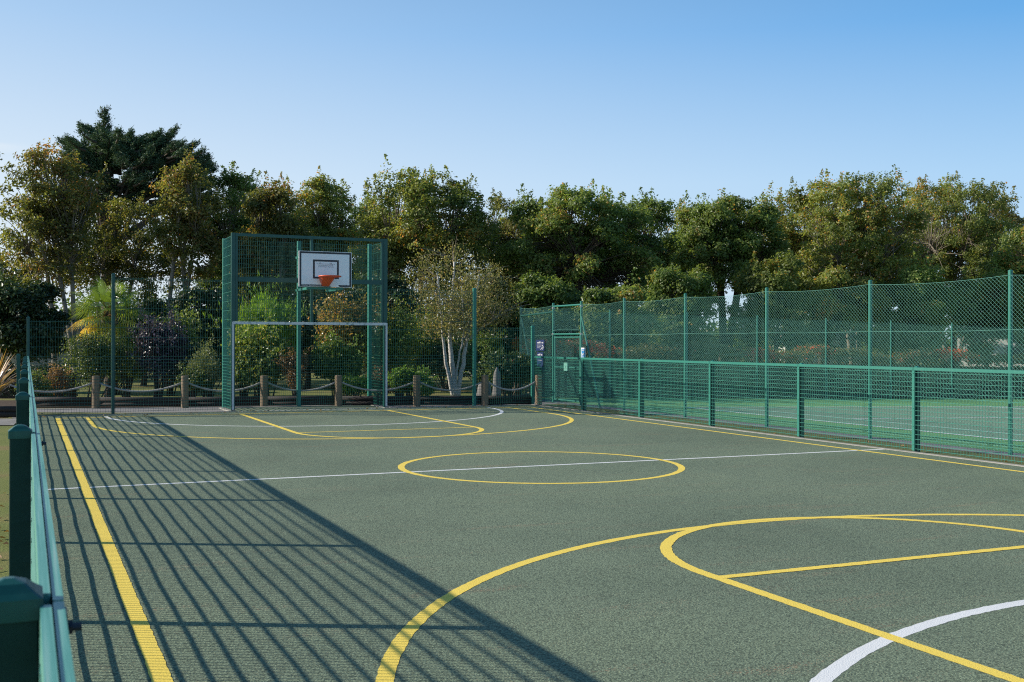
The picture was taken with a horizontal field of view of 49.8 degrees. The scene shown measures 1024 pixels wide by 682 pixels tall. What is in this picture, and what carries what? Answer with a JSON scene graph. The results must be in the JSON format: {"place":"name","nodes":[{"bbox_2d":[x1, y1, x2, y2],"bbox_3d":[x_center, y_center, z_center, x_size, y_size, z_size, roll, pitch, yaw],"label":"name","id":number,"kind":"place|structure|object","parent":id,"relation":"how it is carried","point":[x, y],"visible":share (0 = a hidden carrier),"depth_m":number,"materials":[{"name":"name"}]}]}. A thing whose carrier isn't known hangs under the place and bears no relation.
{"place":"outdoors","nodes":[
{"label":"outdoors","id":0,"kind":"place"},
{"bbox_2d":[0,323,98,373],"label":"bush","id":1,"kind":"object","parent":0,"point":[58,358],"visible":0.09,"depth_m":45.73,"materials":[{"name":"plant"}]},
{"bbox_2d":[37,412,169,415],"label":"verge","id":2,"kind":"structure","parent":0,"point":[57,413],"depth_m":23.08,"materials":[{"name":"plant"}]},
{"bbox_2d":[26,273,230,413],"bbox_3d":[-7.918,0.077,22.957,4.025,2.962,0.094,0,0,-24],"label":"tall fence","id":3,"kind":"object","parent":2,"relation":"on","point":[113,369],"visible":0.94,"depth_m":22.95,"materials":[{"name":"green metal"}]},
{"bbox_2d":[0,400,218,406],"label":"planting bed","id":4,"kind":"object","parent":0,"point":[7,402],"visible":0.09,"depth_m":26.45,"materials":[{"name":"brown soil"}]},
{"bbox_2d":[0,349,32,392],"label":"flax plant","id":5,"kind":"object","parent":4,"relation":"on","point":[6,383],"visible":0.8,"depth_m":22.78,"materials":[{"name":"beige plant"}]},
{"bbox_2d":[14,364,53,395],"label":"leafy bush","id":6,"kind":"object","parent":4,"relation":"on","point":[45,373],"visible":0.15,"depth_m":27.60,"materials":[{"name":"green plant"}]},
{"bbox_2d":[32,370,62,395],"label":"bush","id":7,"kind":"object","parent":4,"relation":"on","point":[40,382],"visible":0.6,"depth_m":26.18,"materials":[{"name":"green plant"}]},
{"bbox_2d":[37,364,70,396],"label":"bush","id":8,"kind":"object","parent":4,"relation":"on","point":[59,381],"visible":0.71,"depth_m":26.65,"materials":[{"name":"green plant"}]},
{"bbox_2d":[59,325,134,396],"bbox_3d":[-10.426,0.585,27.639,1.834,1.965,1.690,0,0,-24],"label":"round bush","id":9,"kind":"object","parent":4,"relation":"on","point":[94,350],"visible":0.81,"depth_m":27.38,"materials":[{"name":"green plant"}]},
{"bbox_2d":[120,304,193,396],"bbox_3d":[-9.075,0.317,28.386,1.854,2.507,2.097,0,0,-24],"label":"purple bush","id":10,"kind":"object","parent":4,"relation":"on","point":[158,330],"visible":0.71,"depth_m":28.11,"materials":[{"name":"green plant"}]},
{"bbox_2d":[175,364,214,396],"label":"leafy bush","id":11,"kind":"object","parent":4,"relation":"on","point":[200,375],"visible":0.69,"depth_m":26.89,"materials":[{"name":"green plant"}]},
{"bbox_2d":[175,334,227,396],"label":"grey bush","id":12,"kind":"object","parent":4,"relation":"on","point":[217,374],"visible":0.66,"depth_m":27.41,"materials":[{"name":"green plant"}]},
{"bbox_2d":[220,307,308,395],"bbox_3d":[-6.307,0.360,27.593,2.223,2.428,1.720,0,0,19],"label":"laurel bush","id":13,"kind":"object","parent":4,"relation":"on","point":[264,350],"visible":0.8,"depth_m":27.31,"materials":[{"name":"green plant"}]},
{"bbox_2d":[272,344,313,395],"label":"russet bush","id":14,"kind":"object","parent":4,"relation":"on","point":[290,368],"visible":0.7,"depth_m":26.90,"materials":[{"name":"brown plant"}]},
{"bbox_2d":[307,327,374,395],"bbox_3d":[-4.337,0.591,28.126,1.660,1.975,1.894,0,0,-24],"label":"laurel bush","id":15,"kind":"object","parent":4,"relation":"on","point":[329,356],"visible":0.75,"depth_m":27.66,"materials":[{"name":"green plant"}]},
{"bbox_2d":[343,372,366,395],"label":"plant","id":16,"kind":"object","parent":4,"relation":"on","point":[352,390],"visible":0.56,"depth_m":26.86,"materials":[{"name":"green plant"}]},
{"bbox_2d":[362,364,396,395],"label":"russet bush","id":17,"kind":"object","parent":4,"relation":"on","point":[388,386],"visible":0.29,"depth_m":27.46,"materials":[{"name":"green plant"}]},
{"bbox_2d":[387,364,437,395],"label":"bush","id":18,"kind":"object","parent":4,"relation":"on","point":[405,376],"visible":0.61,"depth_m":26.77,"materials":[{"name":"green plant"}]},
{"bbox_2d":[463,360,508,390],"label":"bush","id":19,"kind":"object","parent":4,"relation":"on","point":[479,375],"visible":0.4,"depth_m":28.13,"materials":[{"name":"green plant"}]},
{"bbox_2d":[492,367,499,395],"bbox_3d":[-0.373,1.117,27.592,0.263,0.920,0.204,0,0,-24],"label":"standing stone","id":20,"kind":"object","parent":4,"relation":"on","point":[495,376],"visible":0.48,"depth_m":27.54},
{"bbox_2d":[476,345,549,394],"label":"rhododendron","id":21,"kind":"object","parent":4,"relation":"on","point":[512,371],"visible":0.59,"depth_m":28.37,"materials":[{"name":"green plant"}]},
{"bbox_2d":[0,400,556,424],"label":"path","id":22,"kind":"structure","parent":0,"point":[123,410],"depth_m":24.49,"materials":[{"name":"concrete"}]},
{"bbox_2d":[14,354,20,393],"bbox_3d":[-9.379,0.897,20.891,0.112,1.312,0.074,0,0,-24],"label":"gate post","id":23,"kind":"object","parent":22,"relation":"on","point":[17,371],"visible":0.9,"depth_m":20.86,"materials":[{"name":"metal"}]},
{"bbox_2d":[92,376,99,407],"bbox_3d":[-9.459,1.175,25.049,0.169,0.765,0.167,0,0,-24],"label":"bollard","id":24,"kind":"object","parent":22,"relation":"on","point":[96,388],"visible":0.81,"depth_m":24.98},
{"bbox_2d":[10,382,91,392],"bbox_3d":[-10.414,1.051,24.824,1.818,0.230,0.042,0,0,-13],"label":"rope","id":25,"kind":"object","parent":24,"relation":"attached to","point":[58,390],"visible":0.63,"depth_m":24.84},
{"bbox_2d":[181,376,188,407],"bbox_3d":[-7.479,1.179,25.199,0.169,0.765,0.167,0,0,-24],"label":"bollard","id":26,"kind":"object","parent":22,"relation":"on","point":[184,391],"visible":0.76,"depth_m":25.13,"materials":[{"name":"wood"}]},
{"bbox_2d":[99,382,180,391],"bbox_3d":[-8.469,1.055,25.124,1.841,0.230,0.042,0,0,-4],"label":"rope","id":27,"kind":"object","parent":26,"relation":"attached to","point":[140,390],"visible":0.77,"depth_m":25.10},
{"bbox_2d":[260,375,267,405],"bbox_3d":[-5.747,1.182,25.549,0.169,0.765,0.167,0,0,-24],"label":"bollard","id":28,"kind":"object","parent":22,"relation":"on","point":[263,379],"visible":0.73,"depth_m":25.48,"materials":[{"name":"wood"}]},
{"bbox_2d":[35,395,530,406],"bbox_3d":[-5.283,1.408,25.887,11.681,0.218,0.340,0,0,-7],"label":"log edging","id":29,"kind":"object","parent":22,"relation":"on","point":[330,400],"visible":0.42,"depth_m":25.86,"materials":[{"name":"wood"}]},
{"bbox_2d":[335,375,341,405],"bbox_3d":[-4.053,1.185,25.749,0.169,0.765,0.167,0,0,-24],"label":"bollard","id":30,"kind":"object","parent":22,"relation":"on","point":[338,390],"visible":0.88,"depth_m":25.68,"materials":[{"name":"wood"}]},
{"bbox_2d":[268,382,334,391],"bbox_3d":[-4.900,1.062,25.649,1.563,0.230,0.042,0,0,-7],"label":"rope","id":31,"kind":"object","parent":30,"relation":"attached to","point":[303,390],"visible":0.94,"depth_m":25.64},
{"bbox_2d":[342,382,412,390],"bbox_3d":[-3.147,1.066,25.824,1.676,0.230,0.042,0,0,-5],"label":"rope","id":32,"kind":"object","parent":30,"relation":"attached to","point":[373,389],"visible":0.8,"depth_m":25.79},
{"bbox_2d":[413,375,419,406],"bbox_3d":[-2.240,1.189,25.899,0.169,0.765,0.167,0,0,-24],"label":"bollard","id":33,"kind":"object","parent":22,"relation":"on","point":[416,397],"visible":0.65,"depth_m":25.83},
{"bbox_2d":[388,288,534,405],"bbox_3d":[-1.156,0.158,25.951,3.685,2.832,0.112,0,0,-24],"label":"tall fence","id":34,"kind":"object","parent":22,"relation":"on","point":[473,321],"visible":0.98,"depth_m":26.04,"materials":[{"name":"green metal"}]},
{"bbox_2d":[481,375,487,404],"bbox_3d":[-0.641,1.192,26.099,0.169,0.765,0.167,0,0,-24],"label":"bollard","id":35,"kind":"object","parent":22,"relation":"on","point":[484,390],"visible":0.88,"depth_m":26.03,"materials":[{"name":"wood"}]},
{"bbox_2d":[421,382,481,390],"bbox_3d":[-1.440,1.069,25.999,1.470,0.230,0.042,0,0,-7],"label":"rope","id":36,"kind":"object","parent":35,"relation":"attached to","point":[449,389],"visible":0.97,"depth_m":25.97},
{"bbox_2d":[0,356,1023,577],"bbox_3d":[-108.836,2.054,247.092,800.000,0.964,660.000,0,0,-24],"label":"lawn","id":37,"kind":"structure","parent":0,"point":[4,493],"depth_m":31.11,"materials":[{"name":"green plant"}]},
{"bbox_2d":[0,406,15,416],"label":"log edging","id":38,"kind":"object","parent":37,"relation":"on","point":[7,411],"visible":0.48,"depth_m":21.71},
{"bbox_2d":[0,239,60,366],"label":"broadleaf tree","id":39,"kind":"object","parent":37,"relation":"on","point":[9,273],"visible":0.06,"depth_m":43.49,"materials":[{"name":"green plant"}]},
{"bbox_2d":[0,261,74,365],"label":"understorey tree","id":40,"kind":"object","parent":37,"relation":"on","point":[19,304],"visible":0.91,"depth_m":32.44,"materials":[{"name":"green plant"}]},
{"bbox_2d":[0,356,78,397],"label":"hedge","id":41,"kind":"object","parent":37,"relation":"on","point":[11,393],"visible":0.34,"depth_m":29.52,"materials":[{"name":"green plant"}]},
{"bbox_2d":[0,356,81,681],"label":"fence","id":42,"kind":"object","parent":37,"relation":"on","point":[36,628],"visible":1,"depth_m":1.41,"materials":[{"name":"metal"}]},
{"bbox_2d":[0,138,109,386],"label":"broadleaf tree","id":43,"kind":"object","parent":37,"relation":"on","point":[49,218],"visible":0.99,"depth_m":36.58,"materials":[{"name":"green plant"}]},
{"bbox_2d":[74,347,142,394],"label":"dark bush","id":44,"kind":"object","parent":37,"relation":"on","point":[104,377],"visible":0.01,"depth_m":31.49,"materials":[{"name":"green plant"}]},
{"bbox_2d":[67,274,149,396],"bbox_3d":[-10.991,-0.124,30.059,2.303,3.380,2.347,0,0,-24],"label":"fan palm","id":45,"kind":"object","parent":37,"relation":"on","point":[100,296],"visible":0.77,"depth_m":29.87,"materials":[{"name":"green plant"}]},
{"bbox_2d":[50,188,186,381],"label":"broadleaf tree","id":46,"kind":"object","parent":37,"relation":"on","point":[115,255],"visible":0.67,"depth_m":41.40,"materials":[{"name":"green plant"}]},
{"bbox_2d":[107,337,151,396],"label":"leafy bush","id":47,"kind":"object","parent":37,"relation":"on","point":[130,378],"visible":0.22,"depth_m":29.52,"materials":[{"name":"green plant"}]},
{"bbox_2d":[53,105,218,321],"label":"cypress tree","id":48,"kind":"object","parent":37,"relation":"on","point":[143,159],"visible":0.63,"depth_m":45.18,"materials":[{"name":"green plant"}]},
{"bbox_2d":[102,294,176,385],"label":"understorey tree","id":49,"kind":"object","parent":37,"relation":"on","point":[154,306],"visible":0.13,"depth_m":37.78,"materials":[{"name":"green plant"}]},
{"bbox_2d":[141,294,218,395],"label":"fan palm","id":50,"kind":"object","parent":37,"relation":"on","point":[190,330],"visible":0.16,"depth_m":30.96,"materials":[{"name":"green plant"}]},
{"bbox_2d":[144,143,230,386],"bbox_3d":[-11.181,-2.592,37.975,2.491,8.479,2.838,0,0,22],"label":"broadleaf tree","id":51,"kind":"object","parent":37,"relation":"on","point":[186,226],"visible":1,"depth_m":37.68,"materials":[{"name":"green plant"}]},
{"bbox_2d":[170,339,215,394],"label":"dark bush","id":52,"kind":"object","parent":37,"relation":"on","point":[191,350],"visible":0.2,"depth_m":29.36,"materials":[{"name":"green plant"}]},
{"bbox_2d":[156,282,245,382],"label":"understorey tree","id":53,"kind":"object","parent":37,"relation":"on","point":[206,298],"visible":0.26,"depth_m":35.40,"materials":[{"name":"green plant"}]},
{"bbox_2d":[194,161,265,377],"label":"broadleaf tree","id":54,"kind":"object","parent":37,"relation":"on","point":[239,185],"visible":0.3,"depth_m":45.53,"materials":[{"name":"green plant"}]},
{"bbox_2d":[213,325,256,396],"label":"dark bush","id":55,"kind":"object","parent":37,"relation":"on","point":[244,392],"depth_m":30.07,"materials":[{"name":"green plant"}]},
{"bbox_2d":[201,271,309,395],"bbox_3d":[-6.762,-0.217,30.582,2.395,3.587,2.981,0,0,32],"label":"fan palm","id":56,"kind":"object","parent":37,"relation":"on","point":[285,328],"visible":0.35,"depth_m":30.11,"materials":[{"name":"green plant"}]},
{"bbox_2d":[228,170,323,383],"bbox_3d":[-8.394,-2.202,38.918,3.517,7.700,3.130,0,0,-24],"label":"broadleaf tree","id":57,"kind":"object","parent":37,"relation":"on","point":[276,197],"visible":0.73,"depth_m":38.46,"materials":[{"name":"green plant"}]},
{"bbox_2d":[276,289,335,388],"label":"understorey tree","id":58,"kind":"object","parent":37,"relation":"on","point":[308,340],"visible":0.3,"depth_m":35.36,"materials":[{"name":"green plant"}]},
{"bbox_2d":[285,165,375,377],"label":"broadleaf tree","id":59,"kind":"object","parent":37,"relation":"on","point":[321,192],"visible":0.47,"depth_m":46.31,"materials":[{"name":"green plant"}]},
{"bbox_2d":[290,285,397,395],"bbox_3d":[-4.440,-0.057,29.334,2.835,3.273,2.401,0,0,-7],"label":"laurel bush","id":60,"kind":"object","parent":37,"relation":"on","point":[350,332],"visible":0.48,"depth_m":29.20,"materials":[{"name":"green plant"}]},
{"bbox_2d":[347,192,406,371],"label":"broadleaf tree","id":61,"kind":"object","parent":37,"relation":"on","point":[361,205],"visible":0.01,"depth_m":53.55,"materials":[{"name":"green plant"}]},
{"bbox_2d":[337,271,422,388],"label":"understorey tree","id":62,"kind":"object","parent":37,"relation":"on","point":[392,281],"visible":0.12,"depth_m":35.59,"materials":[{"name":"green plant"}]},
{"bbox_2d":[359,292,431,395],"bbox_3d":[-3.131,0.143,29.508,1.816,2.881,1.825,0,0,14],"label":"leafy bush","id":63,"kind":"object","parent":37,"relation":"on","point":[402,344],"visible":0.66,"depth_m":29.25,"materials":[{"name":"green plant"}]},
{"bbox_2d":[377,309,441,373],"bbox_3d":[-3.032,0.262,33.784,2.150,2.649,1.852,0,0,-35],"label":"leafy bush","id":64,"kind":"object","parent":37,"relation":"on","point":[427,350],"visible":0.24,"depth_m":33.37,"materials":[{"name":"green plant"}]},
{"bbox_2d":[346,154,503,370],"bbox_3d":[-3.124,-2.452,40.056,5.997,8.261,5.485,0,0,-24],"label":"broadleaf tree","id":65,"kind":"object","parent":37,"relation":"on","point":[419,222],"visible":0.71,"depth_m":38.84,"materials":[{"name":"green plant"}]},
{"bbox_2d":[409,339,476,391],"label":"dark bush","id":66,"kind":"object","parent":37,"relation":"on","point":[436,365],"visible":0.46,"depth_m":33.55,"materials":[{"name":"green plant"}]},
{"bbox_2d":[398,236,530,395],"bbox_3d":[-1.347,-0.625,30.965,3.557,4.578,3.231,0,0,-40],"label":"birch tree","id":67,"kind":"object","parent":37,"relation":"on","point":[453,312],"visible":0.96,"depth_m":30.78,"materials":[{"name":"green plant"}]},
{"bbox_2d":[439,324,510,392],"bbox_3d":[-1.042,0.515,33.667,2.300,2.158,2.133,0,0,33],"label":"leafy bush","id":68,"kind":"object","parent":37,"relation":"on","point":[483,346],"visible":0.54,"depth_m":33.42,"materials":[{"name":"green plant"}]},
{"bbox_2d":[452,267,532,377],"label":"understorey tree","id":69,"kind":"object","parent":37,"relation":"on","point":[512,333],"visible":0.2,"depth_m":34.41,"materials":[{"name":"green plant"}]},
{"bbox_2d":[468,187,536,297],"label":"broadleaf tree","id":70,"kind":"object","parent":37,"relation":"on","point":[508,232],"visible":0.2,"depth_m":48.56,"materials":[{"name":"green plant"}]},
{"bbox_2d":[53,290,988,365],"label":"distant wood","id":71,"kind":"object","parent":37,"relation":"on","point":[735,344],"visible":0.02,"depth_m":58.36,"materials":[{"name":"green plant"}]},
{"bbox_2d":[502,270,587,356],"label":"understorey tree","id":72,"kind":"object","parent":37,"relation":"on","point":[542,292],"visible":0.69,"depth_m":34.31,"materials":[{"name":"green plant"}]},
{"bbox_2d":[489,178,667,359],"bbox_3d":[2.442,-2.080,40.096,6.378,7.691,5.601,0,0,-24],"label":"broadleaf tree","id":73,"kind":"object","parent":37,"relation":"on","point":[568,247],"visible":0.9,"depth_m":38.94,"materials":[{"name":"green plant"}]},
{"bbox_2d":[563,266,663,358],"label":"understorey tree","id":74,"kind":"object","parent":37,"relation":"on","point":[602,297],"visible":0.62,"depth_m":33.31,"materials":[{"name":"green plant"}]},
{"bbox_2d":[607,186,706,359],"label":"broadleaf tree","id":75,"kind":"object","parent":37,"relation":"on","point":[662,210],"visible":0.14,"depth_m":46.12,"materials":[{"name":"green plant"}]},
{"bbox_2d":[638,263,720,359],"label":"understorey tree","id":76,"kind":"object","parent":37,"relation":"on","point":[694,285],"visible":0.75,"depth_m":36.27,"materials":[{"name":"green plant"}]},
{"bbox_2d":[659,223,728,360],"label":"broadleaf tree","id":77,"kind":"object","parent":37,"relation":"on","point":[712,298],"visible":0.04,"depth_m":54.36,"materials":[{"name":"green plant"}]},
{"bbox_2d":[668,188,795,361],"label":"broadleaf tree","id":78,"kind":"object","parent":37,"relation":"on","point":[729,245],"visible":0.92,"depth_m":41.20,"materials":[{"name":"green plant"}]},
{"bbox_2d":[510,335,1023,397],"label":"hedge","id":79,"kind":"object","parent":37,"relation":"on","point":[782,369],"visible":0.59,"depth_m":34.28,"materials":[{"name":"green plant"}]},
{"bbox_2d":[724,248,828,362],"bbox_3d":[9.306,-0.669,38.430,3.557,5.139,3.269,0,0,-24],"label":"understorey tree","id":80,"kind":"object","parent":37,"relation":"on","point":[775,278],"visible":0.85,"depth_m":38.07,"materials":[{"name":"green plant"}]},
{"bbox_2d":[742,182,831,362],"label":"broadleaf tree","id":81,"kind":"object","parent":37,"relation":"on","point":[794,239],"visible":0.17,"depth_m":48.10,"materials":[{"name":"green plant"}]},
{"bbox_2d":[764,332,889,364],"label":"caravan","id":82,"kind":"object","parent":37,"relation":"on","point":[845,345],"visible":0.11,"depth_m":58.60,"materials":[{"name":"metal"}]},
{"bbox_2d":[798,258,892,363],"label":"understorey tree","id":83,"kind":"object","parent":37,"relation":"on","point":[838,277],"visible":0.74,"depth_m":39.38,"materials":[{"name":"green plant"}]},
{"bbox_2d":[784,164,941,364],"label":"broadleaf tree","id":84,"kind":"object","parent":37,"relation":"on","point":[854,240],"visible":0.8,"depth_m":42.98,"materials":[{"name":"green plant"}]},
{"bbox_2d":[873,181,941,364],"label":"broadleaf tree","id":85,"kind":"object","parent":37,"relation":"on","point":[902,185],"visible":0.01,"depth_m":57.62,"materials":[{"name":"green plant"}]},
{"bbox_2d":[872,251,961,364],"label":"understorey tree","id":86,"kind":"object","parent":37,"relation":"on","point":[913,277],"visible":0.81,"depth_m":40.88,"materials":[{"name":"green plant"}]},
{"bbox_2d":[879,170,1022,365],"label":"broadleaf tree","id":87,"kind":"object","parent":37,"relation":"on","point":[968,239],"visible":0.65,"depth_m":48.80,"materials":[{"name":"green plant"}]},
{"bbox_2d":[944,259,1023,366],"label":"understorey tree","id":88,"kind":"object","parent":37,"relation":"on","point":[996,315],"visible":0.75,"depth_m":43.28,"materials":[{"name":"green plant"}]},
{"bbox_2d":[956,331,1023,366],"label":"caravan","id":89,"kind":"object","parent":37,"relation":"on","point":[1015,349],"visible":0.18,"depth_m":51.19,"materials":[{"name":"metal"}]},
{"bbox_2d":[976,224,1023,317],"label":"broadleaf tree","id":90,"kind":"object","parent":37,"relation":"on","point":[1004,256],"visible":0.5,"depth_m":44.69,"materials":[{"name":"green plant"}]},
{"bbox_2d":[983,190,1023,294],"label":"broadleaf tree","id":91,"kind":"object","parent":37,"relation":"on","point":[1016,217],"visible":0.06,"depth_m":57.46,"materials":[{"name":"green plant"}]},
{"bbox_2d":[0,0,1023,338],"label":"sky","id":92,"kind":"structure","parent":0,"point":[670,97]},
{"bbox_2d":[37,405,1023,681],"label":"court surface","id":93,"kind":"object","parent":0,"point":[499,543],"visible":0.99,"depth_m":7.91,"materials":[{"name":"asphalt"}]},
{"bbox_2d":[222,232,387,410],"bbox_3d":[-4.700,-0.384,25.026,3.500,3.900,1.306,0,0,-24],"label":"goal cage","id":94,"kind":"object","parent":93,"relation":"on","point":[230,254],"visible":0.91,"depth_m":25.05,"materials":[{"name":"green paint"}]},
{"bbox_2d":[295,251,351,291],"bbox_3d":[-4.066,-1.492,23.607,1.135,0.805,1.814,0,0,-24],"label":"basketball backboard","id":95,"kind":"object","parent":94,"relation":"attached to","point":[321,270],"visible":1,"depth_m":23.31,"materials":[{"name":"white paint"}]},
{"bbox_2d":[0,404,1017,568],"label":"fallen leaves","id":96,"kind":"object","parent":93,"relation":"on","point":[6,542],"visible":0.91,"depth_m":19.80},
{"bbox_2d":[40,404,1023,466],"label":"kerb","id":97,"kind":"structure","parent":93,"relation":"on","point":[226,409],"depth_m":20.27,"materials":[{"name":"concrete"}]},
{"bbox_2d":[534,398,1023,453],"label":"tennis surround","id":98,"kind":"object","parent":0,"point":[959,402],"depth_m":25.91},
{"bbox_2d":[522,309,1023,398],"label":"chain link fence","id":99,"kind":"object","parent":98,"relation":"on","point":[756,351],"visible":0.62,"depth_m":33.19,"materials":[{"name":"metal"}]},
{"bbox_2d":[688,406,1023,440],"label":"tennis court","id":100,"kind":"object","parent":98,"relation":"on","point":[994,424],"visible":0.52,"depth_m":23.70,"materials":[{"name":"green paint"}]},
{"bbox_2d":[534,399,1023,457],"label":"concrete strip","id":101,"kind":"object","parent":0,"point":[822,432],"visible":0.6,"depth_m":18.30,"materials":[{"name":"concrete"}]},
{"bbox_2d":[520,270,1023,456],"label":"chain link fence","id":102,"kind":"object","parent":101,"relation":"on","point":[870,321],"visible":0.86,"depth_m":19.03,"materials":[{"name":"metal"}]},
{"bbox_2d":[536,340,543,350],"bbox_3d":[0.719,0.109,28.312,0.018,0.280,0.500,0,0,-24],"label":"notice","id":103,"kind":"object","parent":102,"relation":"attached to","point":[539,345],"visible":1,"depth_m":28.31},
{"bbox_2d":[554,336,579,402],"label":"gate","id":104,"kind":"structure","parent":102,"relation":"attached to","point":[565,367],"depth_m":27.09,"materials":[{"name":"metal"}]},
{"bbox_2d":[544,404,1023,464],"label":"mossy verge","id":105,"kind":"structure","parent":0,"point":[932,451],"depth_m":17.40,"materials":[{"name":"plant"}]},
{"bbox_2d":[535,375,541,404],"bbox_3d":[0.635,1.195,26.399,0.169,0.765,0.167,0,0,-24],"label":"bollard","id":106,"kind":"object","parent":105,"relation":"on","point":[538,385],"visible":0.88,"depth_m":26.33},
{"bbox_2d":[488,381,534,390],"bbox_3d":[-0.002,1.073,26.249,1.173,0.229,0.042,0,0,-13],"label":"rope","id":107,"kind":"object","parent":106,"relation":"attached to","point":[511,389],"visible":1,"depth_m":26.23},
{"bbox_2d":[534,356,1023,463],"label":"fence","id":108,"kind":"object","parent":105,"relation":"on","point":[586,400],"visible":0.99,"depth_m":17.43,"materials":[{"name":"green metal"}]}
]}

